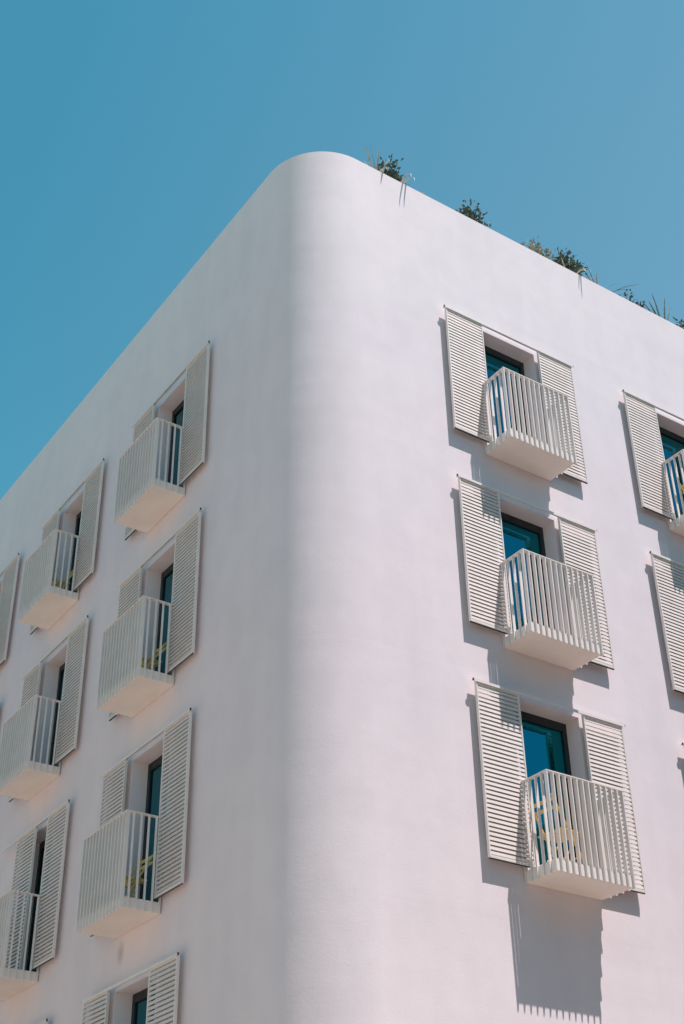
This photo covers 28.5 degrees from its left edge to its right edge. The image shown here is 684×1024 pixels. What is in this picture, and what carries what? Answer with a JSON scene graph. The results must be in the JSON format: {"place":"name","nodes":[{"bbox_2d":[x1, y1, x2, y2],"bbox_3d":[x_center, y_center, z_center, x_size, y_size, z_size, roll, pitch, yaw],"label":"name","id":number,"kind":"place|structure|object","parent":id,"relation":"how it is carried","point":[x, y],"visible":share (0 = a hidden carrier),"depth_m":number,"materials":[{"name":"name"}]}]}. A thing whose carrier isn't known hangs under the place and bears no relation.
{"place":"outdoors","nodes":[
{"label":"outdoors","id":0,"kind":"place"},
{"bbox_2d":[0,151,683,1023],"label":"apartment building","id":1,"kind":"structure","parent":0,"point":[348,489],"depth_m":18.61,"materials":[{"name":"paint"}]},
{"bbox_2d":[26,837,52,971],"bbox_3d":[-4.548,6.111,20.898,0.062,2.342,1.137,20,-39,-28],"label":"window","id":2,"kind":"structure","parent":1,"relation":"in","point":[42,845],"depth_m":21.36,"materials":[{"name":"blue glass"}]},
{"bbox_2d":[49,663,68,766],"bbox_3d":[-4.599,3.449,22.672,0.062,2.342,1.137,20,-39,-28],"label":"window","id":3,"kind":"structure","parent":1,"relation":"in","point":[61,671],"depth_m":23.17,"materials":[{"name":"blue glass"}]},
{"bbox_2d":[51,569,73,588],"bbox_3d":[-5.036,1.329,23.908,0.507,0.867,0.420,19,-38,-27],"label":"folding chair","id":4,"kind":"object","parent":1,"relation":"on","point":[57,583],"visible":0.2,"depth_m":23.85,"materials":[{"name":"yellow paint"}]},
{"bbox_2d":[68,510,81,592],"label":"window","id":5,"kind":"structure","parent":1,"relation":"in","point":[78,518],"depth_m":25.05,"materials":[{"name":"blue glass"}]},
{"bbox_2d":[125,851,156,897],"bbox_3d":[-2.795,4.904,17.794,0.508,0.867,0.420,22,-40,-31],"label":"folding chair","id":6,"kind":"object","parent":1,"relation":"on","point":[133,882],"visible":0.34,"depth_m":17.81,"materials":[{"name":"yellow paint"}]},
{"bbox_2d":[131,984,155,1023],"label":"window","id":7,"kind":"structure","parent":1,"relation":"in","point":[139,1002],"depth_m":17.31,"materials":[{"name":"blue glass"}]},
{"bbox_2d":[141,642,166,669],"bbox_3d":[-2.833,2.231,19.553,0.508,0.867,0.420,20,-39,-28],"label":"folding chair","id":8,"kind":"object","parent":1,"relation":"on","point":[148,664],"visible":0.31,"depth_m":19.55,"materials":[{"name":"yellow paint"}]},
{"bbox_2d":[139,752,169,901],"bbox_3d":[-2.412,4.343,18.307,0.062,2.342,1.137,20,-39,-28],"label":"window","id":9,"kind":"structure","parent":1,"relation":"in","point":[154,768],"depth_m":18.77,"materials":[{"name":"blue glass"}]},
{"bbox_2d":[155,557,180,674],"bbox_3d":[-2.464,1.681,20.082,0.062,2.342,1.137,20,-39,-28],"label":"window","id":10,"kind":"structure","parent":1,"relation":"in","point":[167,576],"depth_m":20.61,"materials":[{"name":"blue glass"}]},
{"bbox_2d":[168,400,185,486],"bbox_3d":[-2.515,-0.981,21.856,0.062,2.342,1.137,20,-39,-28],"label":"window","id":11,"kind":"structure","parent":1,"relation":"in","point":[177,415],"depth_m":22.39,"materials":[{"name":"blue glass"}]},
{"bbox_2d":[364,145,399,173],"bbox_3d":[0.600,-5.710,22.329,0.546,1.044,0.661,-14,-36,19],"label":"spiky plant","id":12,"kind":"object","parent":1,"relation":"on","point":[381,170],"visible":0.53,"depth_m":22.31,"materials":[{"name":"plant"}]},
{"bbox_2d":[378,154,405,183],"bbox_3d":[0.815,-5.587,22.569,0.697,1.139,0.590,20,-39,-28],"label":"roof shrub","id":13,"kind":"object","parent":1,"relation":"on","point":[393,174],"visible":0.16,"depth_m":22.51,"materials":[{"name":"green plant"}]},
{"bbox_2d":[401,173,422,192],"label":"spiky plant","id":14,"kind":"object","parent":1,"relation":"on","point":[405,181],"visible":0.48,"depth_m":22.08,"materials":[{"name":"plant"}]},
{"bbox_2d":[455,198,490,226],"bbox_3d":[2.240,-5.024,23.413,0.860,1.097,0.739,20,-39,-28],"label":"roof shrub","id":15,"kind":"object","parent":1,"relation":"on","point":[470,213],"visible":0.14,"depth_m":23.23,"materials":[{"name":"green plant"}]},
{"bbox_2d":[481,345,531,439],"bbox_3d":[2.487,-1.607,21.063,1.137,2.342,0.062,20,-39,-28],"label":"window","id":16,"kind":"structure","parent":1,"relation":"in","point":[495,360],"depth_m":21.46,"materials":[{"name":"blue glass"}]},
{"bbox_2d":[496,510,553,631],"bbox_3d":[2.538,1.056,19.288,1.137,2.342,0.062,20,-39,-28],"label":"window","id":17,"kind":"structure","parent":1,"relation":"in","point":[518,534],"depth_m":19.69,"materials":[{"name":"blue glass"}]},
{"bbox_2d":[520,235,554,258],"bbox_3d":[3.422,-4.489,23.980,0.738,0.898,0.630,20,-39,-28],"label":"roof shrub","id":18,"kind":"object","parent":1,"relation":"on","point":[536,250],"visible":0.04,"depth_m":23.90,"materials":[{"name":"green plant"}]},
{"bbox_2d":[515,711,581,864],"bbox_3d":[2.590,3.718,17.514,1.137,2.342,0.062,20,-39,-28],"label":"window","id":19,"kind":"structure","parent":1,"relation":"in","point":[545,740],"depth_m":17.93,"materials":[{"name":"blue glass"}]},
{"bbox_2d":[530,793,582,861],"bbox_3d":[2.652,3.979,16.565,0.507,0.867,0.420,22,-40,-31],"label":"folding chair","id":20,"kind":"object","parent":1,"relation":"on","point":[536,815],"visible":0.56,"depth_m":16.55,"materials":[{"name":"yellow paint"}]},
{"bbox_2d":[546,247,587,276],"bbox_3d":[4.012,-4.314,24.470,0.848,1.085,0.911,20,-39,-28],"label":"roof shrub","id":21,"kind":"object","parent":1,"relation":"on","point":[570,264],"visible":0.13,"depth_m":24.25,"materials":[{"name":"green plant"}]},
{"bbox_2d":[561,257,596,280],"bbox_3d":[4.203,-4.235,23.932,1.112,0.330,0.481,20,-39,-28],"label":"spiky plant","id":22,"kind":"object","parent":1,"relation":"on","point":[581,269],"visible":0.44,"depth_m":23.88,"materials":[{"name":"plant"}]},
{"bbox_2d":[584,264,632,291],"bbox_3d":[4.860,-4.143,24.790,1.147,1.029,0.477,9,-35,-14],"label":"spiky plant","id":23,"kind":"object","parent":1,"relation":"on","point":[611,285],"visible":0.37,"depth_m":24.69,"materials":[{"name":"green plant"}]},
{"bbox_2d":[619,289,646,309],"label":"roof shrub","id":24,"kind":"object","parent":1,"relation":"on","point":[630,297],"visible":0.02,"depth_m":25.10,"materials":[{"name":"green plant"}]},
{"bbox_2d":[644,295,671,320],"bbox_3d":[5.997,-3.754,25.578,0.849,1.219,0.209,26,-42,-34],"label":"spiky plant","id":25,"kind":"object","parent":1,"relation":"on","point":[657,308],"visible":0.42,"depth_m":25.62,"materials":[{"name":"green plant"}]},
{"bbox_2d":[655,426,683,520],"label":"window","id":26,"kind":"structure","parent":1,"relation":"in","point":[672,443],"depth_m":23.26,"materials":[{"name":"blue glass"}]},
{"bbox_2d":[673,317,683,328],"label":"roof shrub","id":27,"kind":"object","parent":1,"relation":"on","point":[681,325],"visible":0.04,"depth_m":25.82,"materials":[{"name":"green plant"}]},
{"bbox_2d":[0,0,683,499],"label":"sky","id":28,"kind":"structure","parent":0,"point":[133,133],"materials":[{"name":"blue"}]}
]}

